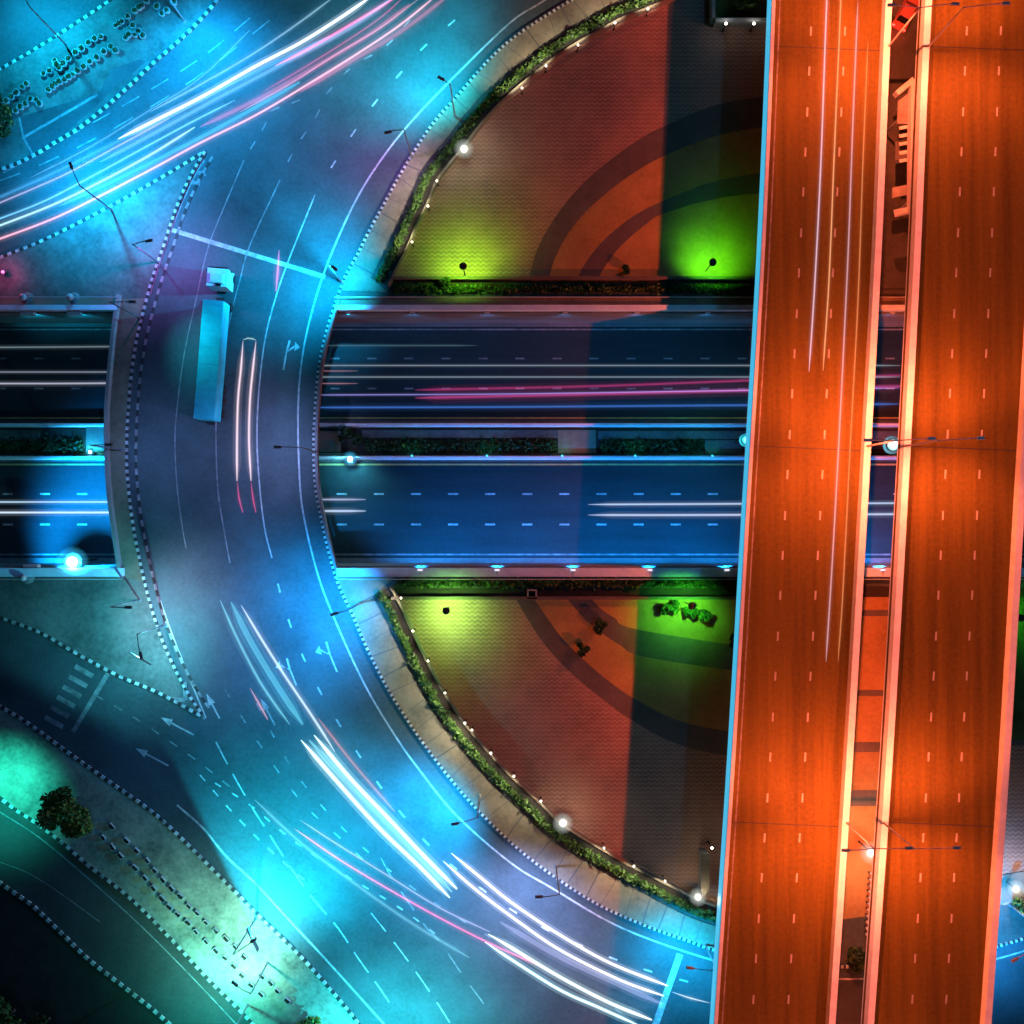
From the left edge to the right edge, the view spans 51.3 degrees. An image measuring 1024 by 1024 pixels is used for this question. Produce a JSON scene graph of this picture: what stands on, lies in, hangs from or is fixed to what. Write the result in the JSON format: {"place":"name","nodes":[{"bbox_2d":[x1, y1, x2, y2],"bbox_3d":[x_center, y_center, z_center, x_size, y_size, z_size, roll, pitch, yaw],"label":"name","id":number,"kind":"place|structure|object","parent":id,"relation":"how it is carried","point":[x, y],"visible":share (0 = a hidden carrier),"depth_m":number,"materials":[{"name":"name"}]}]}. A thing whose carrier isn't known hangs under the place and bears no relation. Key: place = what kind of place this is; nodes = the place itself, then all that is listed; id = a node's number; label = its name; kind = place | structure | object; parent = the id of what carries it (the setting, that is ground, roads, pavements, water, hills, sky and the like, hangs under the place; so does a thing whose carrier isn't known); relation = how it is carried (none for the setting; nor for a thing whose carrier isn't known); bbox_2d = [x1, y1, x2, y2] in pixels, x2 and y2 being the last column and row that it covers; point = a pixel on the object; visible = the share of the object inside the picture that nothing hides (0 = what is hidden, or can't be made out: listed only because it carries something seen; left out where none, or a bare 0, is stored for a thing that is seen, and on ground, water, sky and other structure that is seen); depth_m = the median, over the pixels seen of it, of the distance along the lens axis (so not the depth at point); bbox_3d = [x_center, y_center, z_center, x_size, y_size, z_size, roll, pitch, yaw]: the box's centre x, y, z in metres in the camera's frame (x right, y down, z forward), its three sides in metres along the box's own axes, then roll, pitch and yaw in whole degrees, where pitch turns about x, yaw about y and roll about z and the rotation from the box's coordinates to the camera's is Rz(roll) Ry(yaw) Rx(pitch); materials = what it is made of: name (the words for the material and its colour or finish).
{"place":"outdoors","nodes":[
{"label":"outdoors","id":0,"kind":"place"},
{"bbox_2d":[0,0,106,66],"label":"side road","id":1,"kind":"structure","parent":0,"point":[24,28],"depth_m":119.99,"materials":[{"name":"asphalt"}]},
{"bbox_2d":[0,0,112,70],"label":"kerb","id":2,"kind":"structure","parent":1,"relation":"on","point":[55,36],"depth_m":119.80,"materials":[{"name":"white paint"}]},
{"bbox_2d":[0,886,164,1023],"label":"corner ground","id":3,"kind":"structure","parent":0,"point":[47,970],"depth_m":119.90,"materials":[{"name":"soil"}]},
{"bbox_2d":[0,995,24,1023],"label":"street tree","id":4,"kind":"object","parent":3,"relation":"on","point":[5,1007],"visible":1,"depth_m":115.87,"materials":[{"name":"green plant"}]},
{"bbox_2d":[28,1013,50,1023],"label":"street tree","id":5,"kind":"object","parent":3,"relation":"on","point":[36,1019],"visible":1,"depth_m":115.38,"materials":[{"name":"green plant"}]},
{"bbox_2d":[0,156,199,298],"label":"island","id":6,"kind":"structure","parent":0,"point":[100,255],"depth_m":119.86,"materials":[{"name":"concrete"}]},
{"bbox_2d":[0,577,203,716],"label":"island","id":7,"kind":"structure","parent":0,"point":[81,617],"depth_m":119.86,"materials":[{"name":"concrete"}]},
{"bbox_2d":[19,564,40,583],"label":"parapet lamp","id":8,"kind":"object","parent":7,"relation":"on","point":[22,578],"visible":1,"depth_m":119.53,"materials":[{"name":"metal"}]},
{"bbox_2d":[0,0,213,166],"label":"island","id":9,"kind":"structure","parent":0,"point":[163,34],"depth_m":119.86,"materials":[{"name":"concrete"}]},
{"bbox_2d":[0,103,13,139],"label":"street tree","id":10,"kind":"object","parent":9,"relation":"on","point":[6,123],"visible":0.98,"depth_m":117.66,"materials":[{"name":"green plant"}]},
{"bbox_2d":[18,59,144,154],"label":"parking bay","id":11,"kind":"object","parent":9,"relation":"on","point":[42,128],"visible":1,"depth_m":119.85,"materials":[{"name":"asphalt"}]},
{"bbox_2d":[0,801,249,1023],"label":"service road","id":12,"kind":"structure","parent":0,"point":[109,928],"depth_m":119.99,"materials":[{"name":"asphalt"}]},
{"bbox_2d":[0,796,254,1023],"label":"kerb","id":13,"kind":"structure","parent":12,"relation":"on","point":[152,919],"depth_m":119.80,"materials":[{"name":"white paint"}]},
{"bbox_2d":[0,709,355,1023],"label":"pavement","id":14,"kind":"structure","parent":0,"point":[35,766],"depth_m":119.86,"materials":[{"name":"concrete"}]},
{"bbox_2d":[35,785,91,838],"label":"street tree","id":15,"kind":"object","parent":14,"relation":"on","point":[57,804],"visible":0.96,"depth_m":115.72,"materials":[{"name":"green plant"}]},
{"bbox_2d":[60,804,94,839],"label":"street tree","id":16,"kind":"object","parent":14,"relation":"on","point":[87,827],"visible":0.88,"depth_m":115.93,"materials":[{"name":"green plant"}]},
{"bbox_2d":[232,917,258,954],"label":"street lamp","id":17,"kind":"object","parent":14,"relation":"on","point":[253,939],"visible":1,"depth_m":110.33,"materials":[{"name":"grey"}]},
{"bbox_2d":[295,1015,320,1023],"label":"street tree","id":18,"kind":"object","parent":14,"relation":"on","point":[312,1020],"visible":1,"depth_m":116.00,"materials":[{"name":"green plant"}]},
{"bbox_2d":[0,327,903,419],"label":"underpass road","id":19,"kind":"structure","parent":0,"point":[515,373],"depth_m":126.49,"materials":[{"name":"asphalt"}]},
{"bbox_2d":[0,323,903,326],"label":"verge","id":20,"kind":"structure","parent":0,"point":[461,324],"depth_m":126.38,"materials":[{"name":"concrete"}]},
{"bbox_2d":[341,0,622,291],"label":"garden pavement","id":21,"kind":"structure","parent":0,"point":[523,45],"depth_m":119.87,"materials":[{"name":"concrete"}]},
{"bbox_2d":[0,0,1023,1023],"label":"ring road","id":22,"kind":"structure","parent":0,"point":[297,789],"depth_m":119.99,"materials":[{"name":"asphalt"}]},
{"bbox_2d":[0,616,200,716],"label":"kerb","id":23,"kind":"structure","parent":22,"relation":"on","point":[101,666],"depth_m":119.80,"materials":[{"name":"white paint"}]},
{"bbox_2d":[0,152,201,258],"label":"kerb","id":24,"kind":"structure","parent":22,"relation":"on","point":[104,208],"depth_m":119.80,"materials":[{"name":"white paint"}]},
{"bbox_2d":[0,0,219,170],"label":"kerb","id":25,"kind":"structure","parent":22,"relation":"on","point":[133,81],"depth_m":119.80,"materials":[{"name":"white paint"}]},
{"bbox_2d":[125,151,205,714],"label":"kerb","id":26,"kind":"structure","parent":22,"relation":"on","point":[127,430],"depth_m":119.80,"materials":[{"name":"white paint"}]},
{"bbox_2d":[134,156,213,707],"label":"painted edge","id":27,"kind":"object","parent":22,"relation":"on","point":[136,430],"visible":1,"depth_m":119.94,"materials":[{"name":"paint"}]},
{"bbox_2d":[194,266,234,424],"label":"articulated lorry","id":28,"kind":"object","parent":22,"relation":"on","point":[210,392],"visible":1,"depth_m":116.19,"materials":[{"name":"white metal"}]},
{"bbox_2d":[312,0,1023,967],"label":"kerb","id":29,"kind":"structure","parent":22,"relation":"on","point":[332,562],"depth_m":119.80,"materials":[{"name":"white paint"}]},
{"bbox_2d":[0,462,1023,557],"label":"underpass road","id":30,"kind":"structure","parent":0,"point":[512,509],"depth_m":126.49,"materials":[{"name":"asphalt"}]},
{"bbox_2d":[0,0,1023,964],"bbox_3d":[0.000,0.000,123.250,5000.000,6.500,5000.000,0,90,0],"label":"ground","id":31,"kind":"structure","parent":0,"point":[894,234],"depth_m":120.00,"materials":[{"name":"concrete"}]},
{"bbox_2d":[19,292,35,315],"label":"parapet lamp","id":32,"kind":"object","parent":31,"relation":"on","point":[26,298],"visible":1,"depth_m":119.53,"materials":[{"name":"metal"}]},
{"bbox_2d":[66,292,82,315],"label":"parapet lamp","id":33,"kind":"object","parent":31,"relation":"on","point":[72,297],"visible":1,"depth_m":119.53,"materials":[{"name":"metal"}]},
{"bbox_2d":[65,554,97,567],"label":"flood lamp","id":34,"kind":"object","parent":31,"relation":"on","point":[73,560],"visible":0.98,"depth_m":119.48,"materials":[{"name":"glass"}]},
{"bbox_2d":[0,880,171,1023],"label":"kerb","id":35,"kind":"structure","parent":31,"relation":"on","point":[52,924],"depth_m":119.80,"materials":[{"name":"white paint"}]},
{"bbox_2d":[0,704,360,1023],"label":"kerb","id":36,"kind":"structure","parent":31,"relation":"on","point":[210,867],"depth_m":119.80,"materials":[{"name":"white paint"}]},
{"bbox_2d":[104,294,339,581],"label":"road bridge","id":37,"kind":"structure","parent":31,"relation":"on","point":[124,326],"depth_m":119.87,"materials":[{"name":"concrete"}]},
{"bbox_2d":[0,455,896,459],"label":"concrete barrier","id":38,"kind":"object","parent":31,"relation":"on","point":[470,457],"depth_m":125.68,"materials":[{"name":"white paint"}]},
{"bbox_2d":[0,429,897,452],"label":"median","id":39,"kind":"object","parent":31,"relation":"on","point":[346,446],"depth_m":126.20,"materials":[{"name":"concrete"}]},
{"bbox_2d":[0,430,39,440],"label":"median paving","id":40,"kind":"structure","parent":39,"relation":"on","point":[26,434],"depth_m":126.10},
{"bbox_2d":[0,433,83,455],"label":"hedge","id":41,"kind":"object","parent":39,"relation":"on","point":[66,446],"visible":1,"depth_m":125.97,"materials":[{"name":"green plant"}]},
{"bbox_2d":[86,427,103,451],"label":"median paving","id":42,"kind":"structure","parent":39,"relation":"on","point":[94,435],"depth_m":126.08,"materials":[{"name":"concrete"}]},
{"bbox_2d":[319,431,340,451],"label":"median paving","id":43,"kind":"structure","parent":39,"relation":"on","point":[329,441],"depth_m":126.08,"materials":[{"name":"concrete"}]},
{"bbox_2d":[337,427,354,441],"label":"median shrub","id":44,"kind":"object","parent":39,"relation":"on","point":[348,433],"visible":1,"depth_m":125.09,"materials":[{"name":"green plant"}]},
{"bbox_2d":[362,430,557,437],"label":"median paving","id":45,"kind":"structure","parent":39,"relation":"on","point":[459,433],"depth_m":126.10,"materials":[{"name":"concrete"}]},
{"bbox_2d":[365,435,557,455],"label":"hedge","id":46,"kind":"object","parent":39,"relation":"on","point":[435,445],"visible":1,"depth_m":125.95,"materials":[{"name":"green plant"}]},
{"bbox_2d":[558,430,595,452],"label":"median paving","id":47,"kind":"structure","parent":39,"relation":"on","point":[576,441],"depth_m":126.08,"materials":[{"name":"concrete"}]},
{"bbox_2d":[599,436,704,455],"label":"hedge","id":48,"kind":"object","parent":39,"relation":"on","point":[651,445],"visible":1,"depth_m":125.95,"materials":[{"name":"green plant"}]},
{"bbox_2d":[705,440,741,452],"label":"median paving","id":49,"kind":"structure","parent":39,"relation":"on","point":[721,446],"depth_m":126.08,"materials":[{"name":"concrete"}]},
{"bbox_2d":[598,431,897,438],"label":"median paving","id":50,"kind":"structure","parent":39,"relation":"on","point":[689,434],"depth_m":126.10,"materials":[{"name":"concrete"}]},
{"bbox_2d":[871,436,897,453],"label":"flood lamp","id":51,"kind":"object","parent":39,"relation":"on","point":[890,448],"visible":0.81,"depth_m":115.30,"materials":[{"name":"glass"}]},
{"bbox_2d":[0,423,898,427],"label":"concrete barrier","id":52,"kind":"object","parent":31,"relation":"on","point":[471,425],"depth_m":125.79,"materials":[{"name":"white paint"}]},
{"bbox_2d":[0,297,904,322],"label":"retaining wall","id":53,"kind":"structure","parent":31,"relation":"on","point":[512,309],"depth_m":119.59,"materials":[{"name":"concrete"}]},
{"bbox_2d":[0,563,1023,579],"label":"retaining wall","id":54,"kind":"structure","parent":31,"relation":"on","point":[452,570],"depth_m":118.99,"materials":[{"name":"concrete"}]},
{"bbox_2d":[374,0,656,283],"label":"hedge","id":55,"kind":"object","parent":31,"relation":"on","point":[490,99],"visible":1,"depth_m":119.40,"materials":[{"name":"green plant"}]},
{"bbox_2d":[375,590,716,922],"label":"hedge","id":56,"kind":"object","parent":31,"relation":"on","point":[596,859],"visible":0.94,"depth_m":119.40,"materials":[{"name":"green plant"}]},
{"bbox_2d":[396,577,736,591],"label":"hedge","id":57,"kind":"object","parent":31,"relation":"on","point":[502,584],"visible":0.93,"depth_m":119.58,"materials":[{"name":"green plant"}]},
{"bbox_2d":[388,281,754,291],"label":"drain strip","id":58,"kind":"object","parent":31,"relation":"on","point":[591,283],"visible":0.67,"depth_m":119.97,"materials":[{"name":"metal"}]},
{"bbox_2d":[394,282,754,295],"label":"hedge","id":59,"kind":"object","parent":31,"relation":"on","point":[620,289],"visible":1,"depth_m":119.58,"materials":[{"name":"green plant"}]},
{"bbox_2d":[709,0,891,1023],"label":"elevated highway","id":60,"kind":"structure","parent":31,"relation":"on","point":[790,749],"depth_m":112.00,"materials":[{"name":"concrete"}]},
{"bbox_2d":[842,822,912,851],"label":"highway lamp","id":61,"kind":"object","parent":60,"relation":"on","point":[866,841],"visible":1,"depth_m":102.22,"materials":[{"name":"metal"}]},
{"bbox_2d":[864,437,935,446],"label":"highway lamp","id":62,"kind":"object","parent":60,"relation":"on","point":[889,441],"visible":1,"depth_m":102.18,"materials":[{"name":"metal"}]},
{"bbox_2d":[888,2,958,46],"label":"highway lamp","id":63,"kind":"object","parent":60,"relation":"on","point":[910,19],"visible":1,"depth_m":102.31,"materials":[{"name":"metal"}]},
{"bbox_2d":[846,946,865,974],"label":"garden shrub","id":64,"kind":"object","parent":31,"relation":"on","point":[855,960],"visible":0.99,"depth_m":117.92,"materials":[{"name":"green plant"}]},
{"bbox_2d":[887,77,914,216],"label":"footbridge stairs","id":65,"kind":"structure","parent":31,"relation":"on","point":[903,147],"depth_m":115.70,"materials":[{"name":"white paint"}]},
{"bbox_2d":[891,0,918,32],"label":"parked car","id":66,"kind":"object","parent":31,"relation":"on","point":[903,16],"visible":0.8,"depth_m":118.91,"materials":[{"name":"red paint"}]},
{"bbox_2d":[861,0,1023,1023],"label":"elevated highway","id":67,"kind":"structure","parent":31,"relation":"on","point":[948,702],"depth_m":112.00,"materials":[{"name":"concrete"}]},
{"bbox_2d":[883,822,960,849],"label":"highway lamp","id":68,"kind":"object","parent":67,"relation":"on","point":[904,840],"visible":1,"depth_m":102.48,"materials":[{"name":"metal"}]},
{"bbox_2d":[905,436,984,446],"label":"highway lamp","id":69,"kind":"object","parent":67,"relation":"on","point":[976,438],"visible":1,"depth_m":102.39,"materials":[{"name":"metal"}]},
{"bbox_2d":[928,2,1009,46],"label":"highway lamp","id":70,"kind":"object","parent":67,"relation":"on","point":[955,16],"visible":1,"depth_m":103.42,"materials":[{"name":"metal"}]},
{"bbox_2d":[863,588,1023,596],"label":"drain strip","id":71,"kind":"object","parent":31,"relation":"on","point":[875,592],"depth_m":119.97,"materials":[{"name":"metal"}]},
{"bbox_2d":[0,558,1023,562],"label":"verge","id":72,"kind":"structure","parent":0,"point":[478,560],"depth_m":126.38,"materials":[{"name":"concrete"}]},
{"bbox_2d":[338,577,715,947],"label":"garden pavement","id":73,"kind":"structure","parent":0,"point":[504,819],"depth_m":119.87,"materials":[{"name":"concrete"}]},
{"bbox_2d":[401,600,726,902],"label":"brick plaza","id":74,"kind":"structure","parent":0,"point":[566,744],"depth_m":119.99,"materials":[{"name":"brick"}]},
{"bbox_2d":[383,587,716,912],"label":"drain strip","id":75,"kind":"object","parent":74,"relation":"on","point":[548,817],"visible":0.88,"depth_m":119.98,"materials":[{"name":"concrete"}]},
{"bbox_2d":[389,586,716,907],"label":"garden wall","id":76,"kind":"structure","parent":74,"relation":"on","point":[566,826],"depth_m":119.14,"materials":[{"name":"concrete"}]},
{"bbox_2d":[391,596,735,599],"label":"garden wall","id":77,"kind":"structure","parent":74,"relation":"on","point":[567,598],"depth_m":119.10,"materials":[{"name":"concrete"}]},
{"bbox_2d":[393,588,736,595],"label":"drain strip","id":78,"kind":"object","parent":74,"relation":"on","point":[569,592],"visible":0.67,"depth_m":119.97,"materials":[{"name":"metal"}]},
{"bbox_2d":[517,600,728,755],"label":"paving band","id":79,"kind":"object","parent":74,"relation":"on","point":[585,673],"visible":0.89,"depth_m":119.98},
{"bbox_2d":[535,600,735,730],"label":"garden path","id":80,"kind":"structure","parent":74,"relation":"on","point":[694,695],"depth_m":119.98,"materials":[{"name":"brick"}]},
{"bbox_2d":[592,617,607,635],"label":"garden shrub","id":81,"kind":"object","parent":80,"relation":"on","point":[601,624],"visible":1,"depth_m":118.82,"materials":[{"name":"green plant"}]},
{"bbox_2d":[569,600,732,669],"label":"paving band","id":82,"kind":"object","parent":80,"relation":"on","point":[671,648],"visible":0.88,"depth_m":119.98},
{"bbox_2d":[659,600,679,614],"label":"garden shrub","id":83,"kind":"object","parent":80,"relation":"on","point":[673,607],"visible":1,"depth_m":118.89,"materials":[{"name":"green plant"}]},
{"bbox_2d":[682,603,699,618],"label":"garden shrub","id":84,"kind":"object","parent":74,"relation":"on","point":[693,614],"visible":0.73,"depth_m":118.72,"materials":[{"name":"green plant"}]},
{"bbox_2d":[699,848,708,894],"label":"gate block","id":85,"kind":"structure","parent":74,"relation":"on","point":[704,871],"depth_m":117.90,"materials":[{"name":"concrete"}]},
{"bbox_2d":[396,0,765,275],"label":"brick plaza","id":86,"kind":"structure","parent":0,"point":[542,149],"depth_m":119.99,"materials":[{"name":"brick"}]},
{"bbox_2d":[381,0,662,285],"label":"drain strip","id":87,"kind":"object","parent":86,"relation":"on","point":[416,215],"visible":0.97,"depth_m":119.98,"materials":[{"name":"metal"}]},
{"bbox_2d":[387,0,678,286],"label":"garden wall","id":88,"kind":"structure","parent":86,"relation":"on","point":[516,89],"depth_m":119.14,"materials":[{"name":"concrete"}]},
{"bbox_2d":[391,276,754,280],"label":"garden wall","id":89,"kind":"structure","parent":86,"relation":"on","point":[578,278],"depth_m":119.10,"materials":[{"name":"concrete"}]},
{"bbox_2d":[529,97,762,275],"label":"paving band","id":90,"kind":"object","parent":86,"relation":"on","point":[707,123],"visible":0.93,"depth_m":119.98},
{"bbox_2d":[550,128,761,275],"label":"brick plaza","id":91,"kind":"structure","parent":86,"relation":"on","point":[692,240],"depth_m":119.98,"materials":[{"name":"brick"}]},
{"bbox_2d":[579,173,759,275],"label":"paving band","id":92,"kind":"object","parent":91,"relation":"on","point":[605,250],"visible":0.92,"depth_m":119.98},
{"bbox_2d":[709,0,766,27],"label":"gate wall","id":93,"kind":"structure","parent":86,"relation":"on","point":[739,23],"depth_m":118.76,"materials":[{"name":"concrete"}]},
{"bbox_2d":[713,0,766,22],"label":"lawn","id":94,"kind":"structure","parent":86,"relation":"on","point":[725,9],"depth_m":119.97,"materials":[{"name":"plant"}]},
{"bbox_2d":[734,0,755,9],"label":"garden shrub","id":95,"kind":"object","parent":94,"relation":"on","point":[741,4],"visible":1,"depth_m":118.29,"materials":[{"name":"green plant"}]},
{"bbox_2d":[843,597,888,918],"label":"brick plaza","id":96,"kind":"structure","parent":0,"point":[871,674],"depth_m":119.99,"materials":[{"name":"brick"}]},
{"bbox_2d":[850,790,876,805],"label":"paving band","id":97,"kind":"object","parent":96,"relation":"on","point":[863,797],"visible":0.17,"depth_m":119.98,"materials":[{"name":"concrete"}]},
{"bbox_2d":[853,742,879,751],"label":"paving band","id":98,"kind":"object","parent":96,"relation":"on","point":[866,746],"depth_m":119.98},
{"bbox_2d":[857,690,883,695],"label":"paving band","id":99,"kind":"object","parent":96,"relation":"on","point":[869,692],"depth_m":119.98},
{"bbox_2d":[862,610,887,615],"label":"paving band","id":100,"kind":"object","parent":96,"relation":"on","point":[874,612],"depth_m":119.98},
{"bbox_2d":[1000,745,1023,904],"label":"brick plaza","id":101,"kind":"structure","parent":0,"point":[1013,859],"depth_m":119.99,"materials":[{"name":"brick"}]},
{"bbox_2d":[1012,896,1023,914],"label":"garden shrub","id":102,"kind":"object","parent":101,"relation":"on","point":[1017,902],"visible":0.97,"depth_m":118.70,"materials":[{"name":"green plant"}]},
{"bbox_2d":[1000,871,1023,902],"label":"garden pavement","id":103,"kind":"structure","parent":0,"point":[1008,893],"depth_m":119.87,"materials":[{"name":"concrete"}]},
{"bbox_2d":[1011,597,1023,739],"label":"lawn","id":104,"kind":"structure","parent":0,"point":[1018,721],"depth_m":119.98,"materials":[{"name":"plant"}]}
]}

